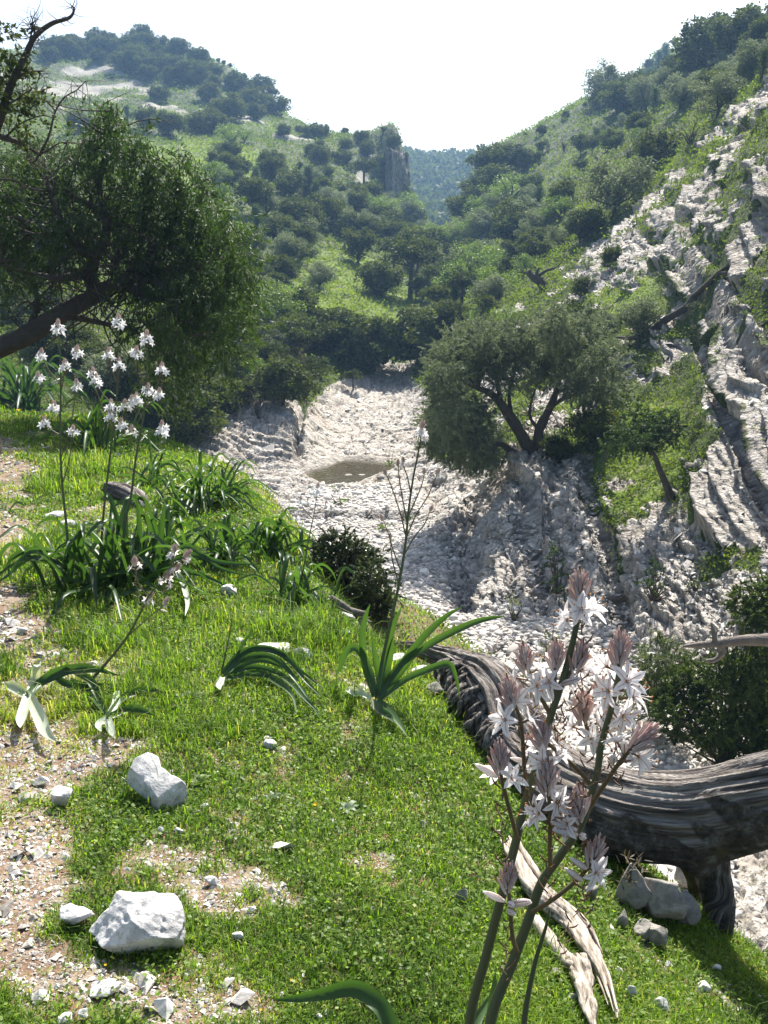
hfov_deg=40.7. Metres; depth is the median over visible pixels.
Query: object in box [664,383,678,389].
rock tuft
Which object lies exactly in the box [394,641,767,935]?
dead log
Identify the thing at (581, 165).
oak tree
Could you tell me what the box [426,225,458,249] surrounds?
evergreen oak
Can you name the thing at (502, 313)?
leafy bush
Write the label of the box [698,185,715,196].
rock tuft
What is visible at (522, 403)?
slope herbs
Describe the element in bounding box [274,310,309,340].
oak tree
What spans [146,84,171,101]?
evergreen oak
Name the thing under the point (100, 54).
evergreen oak
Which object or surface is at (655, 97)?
juniper tree
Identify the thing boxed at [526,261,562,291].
dead snag
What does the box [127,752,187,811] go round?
rock
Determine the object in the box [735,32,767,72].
wild olive
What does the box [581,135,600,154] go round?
oak tree
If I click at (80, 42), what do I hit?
evergreen oak
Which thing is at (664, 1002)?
rock
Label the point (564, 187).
oak tree
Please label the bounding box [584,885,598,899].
rock
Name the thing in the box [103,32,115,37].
evergreen oak
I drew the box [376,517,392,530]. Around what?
weed clump
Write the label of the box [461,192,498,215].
leafy bush
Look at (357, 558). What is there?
round bush
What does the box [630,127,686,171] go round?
evergreen oak
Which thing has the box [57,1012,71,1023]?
rock
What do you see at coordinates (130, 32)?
evergreen oak
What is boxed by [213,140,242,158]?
evergreen oak
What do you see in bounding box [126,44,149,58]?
evergreen oak
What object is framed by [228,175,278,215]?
oak tree
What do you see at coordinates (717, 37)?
oak tree
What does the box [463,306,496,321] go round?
leafy bush
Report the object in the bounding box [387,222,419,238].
evergreen oak
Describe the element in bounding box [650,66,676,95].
wild olive
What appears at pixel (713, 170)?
rock tuft
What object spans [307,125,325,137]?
evergreen oak
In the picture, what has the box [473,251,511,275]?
leafy bush
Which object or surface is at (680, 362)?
rock tuft
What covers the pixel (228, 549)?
asphodel
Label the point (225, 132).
leafy bush
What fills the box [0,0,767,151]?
sky
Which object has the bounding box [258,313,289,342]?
oak tree
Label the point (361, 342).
evergreen oak
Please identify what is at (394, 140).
evergreen oak
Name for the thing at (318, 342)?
evergreen oak
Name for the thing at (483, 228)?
wild olive
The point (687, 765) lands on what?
river stone
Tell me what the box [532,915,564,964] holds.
pale branch
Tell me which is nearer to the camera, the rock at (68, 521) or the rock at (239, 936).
the rock at (239, 936)
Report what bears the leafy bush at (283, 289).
on the hillside
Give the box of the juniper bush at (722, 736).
[643,567,767,764]
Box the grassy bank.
[0,412,767,1023]
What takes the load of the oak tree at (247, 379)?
on the hillside
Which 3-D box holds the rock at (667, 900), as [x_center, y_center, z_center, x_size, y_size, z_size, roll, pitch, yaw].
[0.960,1.330,3.566,0.155,0.143,0.118,0,12,0]
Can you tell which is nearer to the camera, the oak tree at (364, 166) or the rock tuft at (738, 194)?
the rock tuft at (738, 194)
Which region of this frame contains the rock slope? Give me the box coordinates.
[187,75,767,953]
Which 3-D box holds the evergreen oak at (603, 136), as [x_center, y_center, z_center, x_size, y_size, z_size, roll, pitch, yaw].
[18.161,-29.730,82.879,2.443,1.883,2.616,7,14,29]
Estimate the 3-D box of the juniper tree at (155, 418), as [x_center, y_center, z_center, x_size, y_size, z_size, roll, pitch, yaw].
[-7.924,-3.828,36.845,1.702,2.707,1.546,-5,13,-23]
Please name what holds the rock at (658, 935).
on the grassy bank
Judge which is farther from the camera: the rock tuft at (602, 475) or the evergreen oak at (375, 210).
the evergreen oak at (375, 210)
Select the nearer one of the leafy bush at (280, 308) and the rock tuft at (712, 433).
the rock tuft at (712, 433)
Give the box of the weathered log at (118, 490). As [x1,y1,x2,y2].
[102,481,148,507]
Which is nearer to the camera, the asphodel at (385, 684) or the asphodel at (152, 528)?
the asphodel at (385, 684)
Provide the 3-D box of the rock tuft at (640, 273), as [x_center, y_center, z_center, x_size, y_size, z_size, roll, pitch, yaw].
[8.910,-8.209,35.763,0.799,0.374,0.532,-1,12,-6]
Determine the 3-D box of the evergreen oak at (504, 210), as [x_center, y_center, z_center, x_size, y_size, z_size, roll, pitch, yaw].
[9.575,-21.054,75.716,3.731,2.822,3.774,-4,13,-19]
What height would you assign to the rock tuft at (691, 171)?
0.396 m
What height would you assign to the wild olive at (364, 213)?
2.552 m
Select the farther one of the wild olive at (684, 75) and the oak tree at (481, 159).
the oak tree at (481, 159)
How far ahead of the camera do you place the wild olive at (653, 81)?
90.83 m
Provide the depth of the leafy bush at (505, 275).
54.42 m
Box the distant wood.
[121,37,489,226]
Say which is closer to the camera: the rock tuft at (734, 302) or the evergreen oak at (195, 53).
the rock tuft at (734, 302)
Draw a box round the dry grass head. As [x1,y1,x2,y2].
[616,848,652,890]
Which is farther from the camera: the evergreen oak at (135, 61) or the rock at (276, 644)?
the evergreen oak at (135, 61)
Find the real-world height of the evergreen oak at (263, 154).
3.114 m
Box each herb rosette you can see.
[175,691,203,702]
[191,774,210,786]
[264,793,280,800]
[339,800,357,812]
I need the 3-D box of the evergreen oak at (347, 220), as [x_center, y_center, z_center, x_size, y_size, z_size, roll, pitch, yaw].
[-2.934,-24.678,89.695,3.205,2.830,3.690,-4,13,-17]
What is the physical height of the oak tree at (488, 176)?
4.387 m
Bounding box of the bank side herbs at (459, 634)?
[424,608,659,870]
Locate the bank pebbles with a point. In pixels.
(164, 1005)
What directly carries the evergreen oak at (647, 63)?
on the hillside
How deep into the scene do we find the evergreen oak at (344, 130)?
151.48 m
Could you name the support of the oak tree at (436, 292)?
on the hillside
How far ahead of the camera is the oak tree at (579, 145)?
93.14 m
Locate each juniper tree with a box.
[0,90,291,428]
[123,105,131,124]
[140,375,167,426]
[248,203,266,241]
[251,165,259,180]
[263,309,275,322]
[281,227,291,235]
[302,165,315,196]
[310,180,320,193]
[438,263,448,284]
[448,283,461,303]
[464,196,473,218]
[471,270,480,297]
[494,277,503,302]
[533,185,546,205]
[648,87,661,111]
[650,48,664,71]
[654,42,670,68]
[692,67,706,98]
[753,46,767,88]
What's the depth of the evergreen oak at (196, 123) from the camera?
128.36 m
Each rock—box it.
[17,627,27,632]
[43,511,63,517]
[50,785,72,805]
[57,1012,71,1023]
[59,903,94,924]
[60,519,77,526]
[78,1008,87,1017]
[89,890,185,954]
[89,978,121,997]
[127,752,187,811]
[157,826,164,834]
[173,827,184,833]
[204,875,217,884]
[220,584,236,594]
[232,931,242,939]
[258,642,289,653]
[263,739,276,748]
[292,647,312,658]
[315,1013,322,1018]
[393,653,404,663]
[410,665,429,674]
[425,682,442,695]
[455,889,467,901]
[546,967,560,977]
[567,993,578,1005]
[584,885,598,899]
[615,863,651,909]
[616,909,627,926]
[626,985,636,997]
[633,918,650,941]
[644,877,687,919]
[648,922,667,946]
[653,997,668,1010]
[674,867,686,887]
[674,891,700,924]
[697,980,710,992]
[712,964,720,970]
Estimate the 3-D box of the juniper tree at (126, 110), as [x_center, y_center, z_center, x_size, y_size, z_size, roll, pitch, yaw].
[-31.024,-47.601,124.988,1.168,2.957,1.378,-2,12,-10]
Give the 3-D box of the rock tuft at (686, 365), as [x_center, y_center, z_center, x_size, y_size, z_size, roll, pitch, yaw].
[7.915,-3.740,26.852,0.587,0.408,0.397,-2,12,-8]
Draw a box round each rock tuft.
[544,427,559,435]
[580,257,594,269]
[587,471,606,479]
[589,275,602,282]
[604,471,628,480]
[608,236,622,242]
[610,260,617,269]
[617,282,630,290]
[625,268,647,276]
[632,358,651,367]
[633,269,648,276]
[634,385,653,395]
[639,223,648,237]
[647,334,666,341]
[652,286,669,297]
[662,179,676,185]
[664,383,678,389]
[664,390,681,397]
[664,507,678,515]
[668,176,682,185]
[669,287,679,296]
[670,228,686,236]
[672,357,689,367]
[672,384,692,396]
[672,503,687,510]
[673,480,685,487]
[675,141,689,154]
[681,360,690,373]
[686,168,703,175]
[686,300,702,308]
[686,370,704,376]
[688,237,698,244]
[689,418,705,428]
[691,404,714,413]
[693,382,708,393]
[696,412,713,417]
[697,437,712,443]
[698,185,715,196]
[699,129,714,136]
[702,431,715,437]
[707,167,715,175]
[717,228,730,237]
[722,191,740,199]
[725,125,738,137]
[730,298,754,306]
[736,94,751,102]
[738,187,753,198]
[750,273,766,280]
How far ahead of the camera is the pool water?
35.54 m
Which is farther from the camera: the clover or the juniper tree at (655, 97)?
the juniper tree at (655, 97)
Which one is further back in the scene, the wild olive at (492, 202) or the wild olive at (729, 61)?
the wild olive at (492, 202)
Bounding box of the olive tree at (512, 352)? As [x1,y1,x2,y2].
[409,297,645,483]
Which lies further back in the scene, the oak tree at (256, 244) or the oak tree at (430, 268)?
the oak tree at (430, 268)
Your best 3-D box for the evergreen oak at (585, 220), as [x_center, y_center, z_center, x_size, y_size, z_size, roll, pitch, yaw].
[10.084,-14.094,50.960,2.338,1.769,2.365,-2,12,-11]
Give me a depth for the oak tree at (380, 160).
130.83 m
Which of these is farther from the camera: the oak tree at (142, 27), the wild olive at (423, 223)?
the oak tree at (142, 27)
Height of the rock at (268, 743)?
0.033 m
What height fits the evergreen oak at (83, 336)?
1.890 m
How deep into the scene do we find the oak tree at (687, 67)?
77.53 m
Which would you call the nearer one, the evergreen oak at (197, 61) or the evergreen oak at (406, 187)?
the evergreen oak at (406, 187)
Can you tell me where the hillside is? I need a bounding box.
[0,49,767,582]
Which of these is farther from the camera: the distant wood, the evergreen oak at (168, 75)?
the distant wood
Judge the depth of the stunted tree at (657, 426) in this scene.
20.99 m
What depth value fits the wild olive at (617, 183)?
50.49 m
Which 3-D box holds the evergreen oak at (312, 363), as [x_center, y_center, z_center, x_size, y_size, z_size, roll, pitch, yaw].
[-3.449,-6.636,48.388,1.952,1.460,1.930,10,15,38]
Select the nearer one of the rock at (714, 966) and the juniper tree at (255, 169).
the rock at (714, 966)
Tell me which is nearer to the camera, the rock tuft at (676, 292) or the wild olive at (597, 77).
the rock tuft at (676, 292)
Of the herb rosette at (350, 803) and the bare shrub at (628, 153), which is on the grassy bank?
the herb rosette at (350, 803)
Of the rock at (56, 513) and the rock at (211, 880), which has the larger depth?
the rock at (56, 513)
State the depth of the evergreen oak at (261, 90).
163.19 m
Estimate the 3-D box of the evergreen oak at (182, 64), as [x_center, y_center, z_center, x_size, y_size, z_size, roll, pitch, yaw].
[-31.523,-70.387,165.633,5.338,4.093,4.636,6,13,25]
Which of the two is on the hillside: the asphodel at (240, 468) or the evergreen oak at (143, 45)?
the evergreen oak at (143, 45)
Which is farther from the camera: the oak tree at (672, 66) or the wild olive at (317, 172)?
the wild olive at (317, 172)
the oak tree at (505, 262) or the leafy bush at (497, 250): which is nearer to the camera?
the oak tree at (505, 262)
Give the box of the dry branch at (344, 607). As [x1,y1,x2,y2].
[329,595,370,629]
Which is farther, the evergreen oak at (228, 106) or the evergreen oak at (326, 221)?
the evergreen oak at (228, 106)
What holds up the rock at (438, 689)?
on the grassy bank
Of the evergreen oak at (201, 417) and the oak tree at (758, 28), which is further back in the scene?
the oak tree at (758, 28)
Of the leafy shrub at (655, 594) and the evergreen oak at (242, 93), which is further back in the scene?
the evergreen oak at (242, 93)
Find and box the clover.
[0,420,767,1023]
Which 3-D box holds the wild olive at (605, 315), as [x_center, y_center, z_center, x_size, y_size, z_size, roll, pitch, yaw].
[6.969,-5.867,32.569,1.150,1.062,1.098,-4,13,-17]
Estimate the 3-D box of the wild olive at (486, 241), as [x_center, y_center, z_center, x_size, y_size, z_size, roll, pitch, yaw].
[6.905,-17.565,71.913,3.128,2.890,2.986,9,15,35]
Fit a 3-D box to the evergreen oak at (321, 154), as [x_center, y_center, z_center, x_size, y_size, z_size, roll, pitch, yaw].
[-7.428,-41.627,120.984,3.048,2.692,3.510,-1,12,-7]
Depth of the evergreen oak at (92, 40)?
184.52 m
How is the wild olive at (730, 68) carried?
on the hillside
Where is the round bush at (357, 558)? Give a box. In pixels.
[307,523,406,621]
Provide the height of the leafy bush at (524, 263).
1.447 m
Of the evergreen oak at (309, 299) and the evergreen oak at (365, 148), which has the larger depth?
the evergreen oak at (365, 148)
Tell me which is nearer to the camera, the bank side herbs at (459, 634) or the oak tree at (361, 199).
the bank side herbs at (459, 634)
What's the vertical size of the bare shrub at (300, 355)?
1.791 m
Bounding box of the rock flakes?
[190,88,767,748]
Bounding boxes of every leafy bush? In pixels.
[196,159,233,181]
[212,123,248,143]
[214,183,232,195]
[235,127,256,143]
[235,356,274,386]
[236,285,288,323]
[253,277,309,313]
[253,296,316,323]
[366,192,387,207]
[371,196,402,213]
[393,190,433,209]
[414,222,445,231]
[430,258,493,295]
[438,221,474,243]
[444,240,501,278]
[452,204,493,236]
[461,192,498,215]
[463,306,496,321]
[464,265,522,296]
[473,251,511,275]
[474,247,504,261]
[477,171,525,200]
[486,305,521,326]
[510,252,539,274]
[535,194,578,220]
[626,127,645,141]
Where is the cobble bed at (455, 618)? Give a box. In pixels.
[282,482,745,890]
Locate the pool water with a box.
[304,451,403,484]
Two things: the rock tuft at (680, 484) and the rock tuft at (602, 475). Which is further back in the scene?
the rock tuft at (602, 475)
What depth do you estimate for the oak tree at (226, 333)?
45.67 m
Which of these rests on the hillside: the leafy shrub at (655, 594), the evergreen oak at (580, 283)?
the evergreen oak at (580, 283)
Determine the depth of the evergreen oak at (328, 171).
115.90 m
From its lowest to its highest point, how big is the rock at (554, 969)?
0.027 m
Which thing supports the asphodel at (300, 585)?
on the grassy bank
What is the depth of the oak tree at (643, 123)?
72.97 m
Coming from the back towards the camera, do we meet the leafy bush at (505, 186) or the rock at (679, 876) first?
the leafy bush at (505, 186)
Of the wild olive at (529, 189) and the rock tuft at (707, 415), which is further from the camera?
the wild olive at (529, 189)
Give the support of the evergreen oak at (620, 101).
on the hillside
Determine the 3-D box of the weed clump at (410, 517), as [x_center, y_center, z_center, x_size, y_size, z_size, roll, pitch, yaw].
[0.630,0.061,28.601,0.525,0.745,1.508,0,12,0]
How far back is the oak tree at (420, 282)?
73.44 m
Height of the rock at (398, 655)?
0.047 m
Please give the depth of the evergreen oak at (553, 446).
25.41 m
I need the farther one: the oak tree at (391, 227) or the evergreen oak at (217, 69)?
the evergreen oak at (217, 69)
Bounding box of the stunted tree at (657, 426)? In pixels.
[597,395,689,502]
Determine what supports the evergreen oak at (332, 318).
on the hillside
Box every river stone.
[387,555,398,561]
[406,548,421,555]
[419,568,429,575]
[478,630,487,637]
[561,692,572,702]
[576,745,590,754]
[611,726,618,731]
[656,864,667,874]
[665,757,679,765]
[669,765,682,769]
[677,752,687,759]
[680,761,696,768]
[687,748,699,756]
[701,757,711,765]
[735,909,741,918]
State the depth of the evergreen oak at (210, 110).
130.98 m
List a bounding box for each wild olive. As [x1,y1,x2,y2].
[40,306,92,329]
[74,343,148,400]
[197,287,237,307]
[239,270,275,291]
[256,193,283,216]
[261,327,295,350]
[262,231,306,261]
[290,218,324,248]
[301,163,324,181]
[302,261,337,292]
[316,185,348,204]
[327,205,355,226]
[343,188,362,210]
[357,208,370,217]
[367,212,387,235]
[373,191,395,203]
[395,199,411,213]
[413,219,438,229]
[425,247,458,262]
[446,216,469,244]
[459,207,497,240]
[459,238,505,267]
[467,273,511,309]
[472,143,492,160]
[480,191,512,214]
[497,194,540,215]
[513,219,532,236]
[515,201,560,231]
[516,183,545,203]
[545,225,572,247]
[560,208,600,243]
[576,153,659,217]
[580,57,625,100]
[587,120,611,135]
[590,308,619,337]
[610,296,670,347]
[614,112,631,130]
[624,74,666,112]
[636,128,654,141]
[644,70,664,100]
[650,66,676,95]
[657,69,700,109]
[677,70,702,104]
[677,72,689,83]
[686,69,750,118]
[705,61,738,74]
[707,46,740,71]
[722,54,735,68]
[726,64,757,85]
[730,48,751,64]
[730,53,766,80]
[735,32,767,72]
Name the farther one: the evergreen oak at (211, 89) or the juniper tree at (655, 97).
the evergreen oak at (211, 89)
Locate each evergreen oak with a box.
[0,276,48,299]
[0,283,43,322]
[5,287,75,323]
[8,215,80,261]
[15,310,71,329]
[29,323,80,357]
[33,34,64,52]
[36,45,62,61]
[40,323,101,368]
[47,35,77,56]
[63,109,93,133]
[64,44,84,58]
[66,33,87,43]
[70,37,89,54]
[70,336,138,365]
[78,343,183,416]
[83,26,107,36]
[83,32,103,39]
[84,37,92,52]
[88,36,106,51]
[89,47,108,62]
[95,36,113,52]
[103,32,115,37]
[104,34,131,50]
[107,47,128,68]
[112,49,139,70]
[120,29,138,38]
[124,40,151,51]
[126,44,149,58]
[128,54,151,72]
[129,30,158,47]
[135,63,158,80]
[139,55,163,75]
[139,347,188,374]
[139,385,229,446]
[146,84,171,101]
[150,109,188,136]
[154,34,169,45]
[157,43,177,54]
[158,65,181,85]
[161,54,183,68]
[165,36,191,53]
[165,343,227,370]
[169,44,187,56]
[174,58,202,78]
[180,367,224,379]
[182,69,201,85]
[183,63,211,80]
[184,45,213,62]
[184,110,213,133]
[185,370,245,416]
[189,58,209,74]
[194,57,209,63]
[195,80,222,99]
[195,106,223,121]
[201,112,231,134]
[202,73,223,88]
[203,92,247,121]
[206,62,223,75]
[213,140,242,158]
[219,113,232,123]
[222,76,241,90]
[223,68,248,82]
[225,377,253,405]
[227,76,254,92]
[227,156,252,173]
[237,87,260,101]
[239,87,269,109]
[243,85,264,92]
[245,101,267,121]
[246,354,321,405]
[249,72,276,89]
[255,148,289,173]
[255,263,287,288]
[260,216,300,242]
[260,285,325,320]
[264,93,293,116]
[266,252,300,279]
[274,194,321,220]
[275,123,292,136]
[278,200,327,225]
[293,125,302,132]
[294,162,303,169]
[296,354,332,381]
[298,180,324,198]
[299,191,345,226]
[300,124,313,135]
[303,142,317,154]
[303,323,328,350]
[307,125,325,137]
[307,144,331,163]
[309,302,361,353]
[314,140,325,145]
[314,175,336,190]
[315,124,331,135]
[316,164,334,177]
[324,201,349,224]
[330,151,340,159]
[332,211,367,237]
[334,179,368,196]
[334,313,414,368]
[337,138,354,150]
[339,150,352,162]
[340,127,348,132]
[352,130,372,142]
[352,258,407,297]
[359,142,376,156]
[362,203,394,218]
[373,303,454,362]
[377,211,404,231]
[383,204,399,215]
[384,133,403,148]
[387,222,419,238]
[399,203,423,224]
[402,183,413,196]
[415,209,428,222]
[424,296,475,332]
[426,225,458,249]
[444,183,490,218]
[458,178,473,197]
[468,166,491,186]
[483,146,497,164]
[488,205,535,238]
[491,196,541,220]
[511,148,535,168]
[515,235,555,266]
[517,207,541,228]
[534,124,546,133]
[539,433,578,463]
[556,297,600,323]
[556,405,622,453]
[561,110,570,117]
[564,206,609,240]
[569,275,595,295]
[586,80,612,108]
[596,127,625,151]
[598,244,625,268]
[605,81,637,113]
[618,68,643,81]
[622,111,656,131]
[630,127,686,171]
[640,65,657,73]
[640,115,656,123]
[643,59,655,68]
[651,54,676,76]
[667,9,729,69]
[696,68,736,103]
[718,1,767,49]
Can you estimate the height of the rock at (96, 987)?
0.028 m
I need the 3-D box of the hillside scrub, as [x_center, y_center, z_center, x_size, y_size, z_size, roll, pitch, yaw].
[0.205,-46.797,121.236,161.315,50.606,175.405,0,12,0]
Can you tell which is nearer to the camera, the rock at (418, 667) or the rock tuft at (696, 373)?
the rock at (418, 667)
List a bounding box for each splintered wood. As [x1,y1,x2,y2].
[500,836,618,1018]
[562,944,597,1023]
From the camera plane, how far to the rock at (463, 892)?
3.02 m
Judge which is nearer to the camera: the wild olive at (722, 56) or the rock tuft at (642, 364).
the rock tuft at (642, 364)
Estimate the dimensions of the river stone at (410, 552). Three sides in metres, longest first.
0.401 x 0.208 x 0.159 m
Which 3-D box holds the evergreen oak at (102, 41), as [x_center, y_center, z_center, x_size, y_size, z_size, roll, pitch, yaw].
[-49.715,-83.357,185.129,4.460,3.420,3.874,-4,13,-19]
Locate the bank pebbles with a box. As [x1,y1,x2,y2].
[0,417,760,1023]
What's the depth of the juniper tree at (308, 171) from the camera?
101.32 m
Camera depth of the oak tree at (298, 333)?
49.57 m
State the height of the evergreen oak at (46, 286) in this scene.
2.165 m
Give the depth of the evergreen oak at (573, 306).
34.43 m
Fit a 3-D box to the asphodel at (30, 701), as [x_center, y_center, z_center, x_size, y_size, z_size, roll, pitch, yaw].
[-1.083,0.437,3.747,0.779,0.637,0.560,0,12,0]
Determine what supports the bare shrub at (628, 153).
on the hillside
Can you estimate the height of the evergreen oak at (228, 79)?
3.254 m
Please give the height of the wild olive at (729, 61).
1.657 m
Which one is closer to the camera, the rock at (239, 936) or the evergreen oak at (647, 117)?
the rock at (239, 936)
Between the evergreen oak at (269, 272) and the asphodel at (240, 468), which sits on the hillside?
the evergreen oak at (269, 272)
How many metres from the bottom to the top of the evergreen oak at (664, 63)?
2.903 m
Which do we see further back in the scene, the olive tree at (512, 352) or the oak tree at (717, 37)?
the oak tree at (717, 37)
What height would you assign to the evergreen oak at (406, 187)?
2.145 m
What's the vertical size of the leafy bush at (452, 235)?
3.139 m
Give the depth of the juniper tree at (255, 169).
96.01 m
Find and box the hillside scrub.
[0,45,767,404]
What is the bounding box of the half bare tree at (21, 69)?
[0,0,104,454]
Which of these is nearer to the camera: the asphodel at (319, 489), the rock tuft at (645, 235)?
the asphodel at (319, 489)
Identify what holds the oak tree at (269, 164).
on the hillside
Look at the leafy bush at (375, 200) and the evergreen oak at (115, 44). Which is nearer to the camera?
the leafy bush at (375, 200)
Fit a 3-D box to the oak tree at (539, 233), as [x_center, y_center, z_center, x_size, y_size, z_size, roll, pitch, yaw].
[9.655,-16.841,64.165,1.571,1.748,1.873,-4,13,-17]
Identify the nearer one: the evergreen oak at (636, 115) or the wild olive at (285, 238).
the wild olive at (285, 238)
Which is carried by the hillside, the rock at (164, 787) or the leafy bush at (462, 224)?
the leafy bush at (462, 224)
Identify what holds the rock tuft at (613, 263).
on the rock slope
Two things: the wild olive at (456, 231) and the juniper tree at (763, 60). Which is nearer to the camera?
the juniper tree at (763, 60)
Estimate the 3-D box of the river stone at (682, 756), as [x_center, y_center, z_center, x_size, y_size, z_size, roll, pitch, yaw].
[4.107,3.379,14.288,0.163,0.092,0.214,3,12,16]
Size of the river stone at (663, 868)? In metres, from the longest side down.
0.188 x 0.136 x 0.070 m
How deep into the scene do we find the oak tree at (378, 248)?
80.61 m
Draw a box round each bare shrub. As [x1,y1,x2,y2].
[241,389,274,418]
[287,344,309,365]
[559,132,568,150]
[618,137,638,163]
[668,110,713,152]
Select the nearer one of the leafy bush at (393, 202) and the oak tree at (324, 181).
the oak tree at (324, 181)
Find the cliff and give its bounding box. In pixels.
[385,147,410,202]
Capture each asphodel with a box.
[0,312,258,624]
[0,355,102,413]
[0,501,24,511]
[5,542,192,741]
[27,389,182,458]
[95,492,263,586]
[99,429,204,488]
[142,449,280,514]
[144,475,257,521]
[183,512,275,574]
[195,460,244,492]
[216,600,323,717]
[230,507,321,567]
[236,553,353,613]
[273,565,659,1023]
[293,481,334,580]
[335,419,505,734]
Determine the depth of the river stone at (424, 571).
22.39 m
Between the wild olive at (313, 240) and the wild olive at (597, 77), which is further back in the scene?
the wild olive at (597, 77)
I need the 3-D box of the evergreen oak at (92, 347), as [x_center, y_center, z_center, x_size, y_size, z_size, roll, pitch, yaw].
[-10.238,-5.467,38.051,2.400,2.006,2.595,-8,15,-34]
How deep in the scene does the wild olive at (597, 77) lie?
111.78 m
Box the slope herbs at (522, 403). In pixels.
[0,101,767,581]
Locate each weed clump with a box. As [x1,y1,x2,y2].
[329,496,349,504]
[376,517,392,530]
[383,446,395,465]
[401,505,414,520]
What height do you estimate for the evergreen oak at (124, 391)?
3.016 m
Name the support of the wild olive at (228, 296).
on the hillside
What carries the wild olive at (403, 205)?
on the hillside
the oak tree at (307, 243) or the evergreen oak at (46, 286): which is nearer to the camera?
the evergreen oak at (46, 286)
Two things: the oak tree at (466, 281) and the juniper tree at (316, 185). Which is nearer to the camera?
the oak tree at (466, 281)
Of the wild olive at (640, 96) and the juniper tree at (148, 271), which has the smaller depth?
the juniper tree at (148, 271)
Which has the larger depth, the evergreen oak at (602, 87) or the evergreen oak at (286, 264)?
the evergreen oak at (602, 87)
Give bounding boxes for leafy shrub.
[501,592,521,620]
[533,616,571,663]
[541,540,568,602]
[617,626,696,725]
[635,556,673,601]
[680,578,706,593]
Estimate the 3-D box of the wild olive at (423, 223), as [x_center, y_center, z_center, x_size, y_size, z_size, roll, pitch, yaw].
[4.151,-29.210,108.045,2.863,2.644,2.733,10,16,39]
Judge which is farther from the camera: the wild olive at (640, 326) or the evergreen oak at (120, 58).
the evergreen oak at (120, 58)
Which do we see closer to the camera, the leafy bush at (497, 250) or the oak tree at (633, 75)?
the leafy bush at (497, 250)
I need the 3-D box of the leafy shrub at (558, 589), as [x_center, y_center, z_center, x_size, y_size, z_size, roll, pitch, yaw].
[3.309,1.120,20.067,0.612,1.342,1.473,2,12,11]
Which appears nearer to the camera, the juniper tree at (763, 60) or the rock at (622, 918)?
the rock at (622, 918)
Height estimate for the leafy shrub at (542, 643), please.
0.977 m
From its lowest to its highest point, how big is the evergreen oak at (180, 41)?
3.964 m
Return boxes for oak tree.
[128,104,157,129]
[132,23,154,34]
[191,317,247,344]
[204,149,218,163]
[214,151,242,175]
[215,347,259,380]
[223,165,245,185]
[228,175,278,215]
[234,371,264,400]
[235,337,273,368]
[238,230,267,251]
[240,247,269,267]
[253,339,290,363]
[254,321,279,342]
[258,154,285,180]
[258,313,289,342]
[261,213,284,226]
[262,84,279,95]
[273,171,306,199]
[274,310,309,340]
[274,315,323,358]
[276,167,308,182]
[278,213,295,221]
[279,238,309,260]
[285,221,318,240]
[297,216,322,230]
[298,237,312,259]
[309,175,336,189]
[340,226,382,263]
[343,368,362,390]
[346,190,370,214]
[347,156,380,182]
[354,214,383,238]
[362,180,383,205]
[370,154,385,179]
[373,235,409,273]
[377,215,407,240]
[378,230,446,299]
[397,225,444,269]
[406,271,434,299]
[418,283,457,301]
[419,258,450,280]
[428,241,451,257]
[433,252,474,279]
[440,266,477,302]
[450,238,476,257]
[463,141,501,170]
[472,291,497,312]
[474,162,511,196]
[488,141,524,172]
[492,254,518,274]
[496,212,520,242]
[503,239,521,259]
[513,231,531,254]
[517,174,544,193]
[528,226,551,245]
[533,150,544,162]
[535,138,550,152]
[548,176,577,209]
[569,133,589,154]
[573,158,588,170]
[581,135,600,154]
[594,79,628,115]
[607,134,625,148]
[621,70,652,89]
[632,117,650,133]
[667,56,693,79]
[675,54,708,75]
[706,14,746,62]
[737,13,767,47]
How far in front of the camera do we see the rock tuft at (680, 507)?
20.61 m
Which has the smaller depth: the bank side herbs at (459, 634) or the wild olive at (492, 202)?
the bank side herbs at (459, 634)
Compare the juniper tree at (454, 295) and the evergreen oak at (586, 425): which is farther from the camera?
the juniper tree at (454, 295)
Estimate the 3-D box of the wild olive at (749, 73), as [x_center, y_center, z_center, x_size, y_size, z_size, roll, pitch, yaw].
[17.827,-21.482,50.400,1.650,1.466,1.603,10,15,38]
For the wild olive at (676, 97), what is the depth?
71.36 m
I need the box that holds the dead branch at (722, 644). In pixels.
[682,622,767,662]
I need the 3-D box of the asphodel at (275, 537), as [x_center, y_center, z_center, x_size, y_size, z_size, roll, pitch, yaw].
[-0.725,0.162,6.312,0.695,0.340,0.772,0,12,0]
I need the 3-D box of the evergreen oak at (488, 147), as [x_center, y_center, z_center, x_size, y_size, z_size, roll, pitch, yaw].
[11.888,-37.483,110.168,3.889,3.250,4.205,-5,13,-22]
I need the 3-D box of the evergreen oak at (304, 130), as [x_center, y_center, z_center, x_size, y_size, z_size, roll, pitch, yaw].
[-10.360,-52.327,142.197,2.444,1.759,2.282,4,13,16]

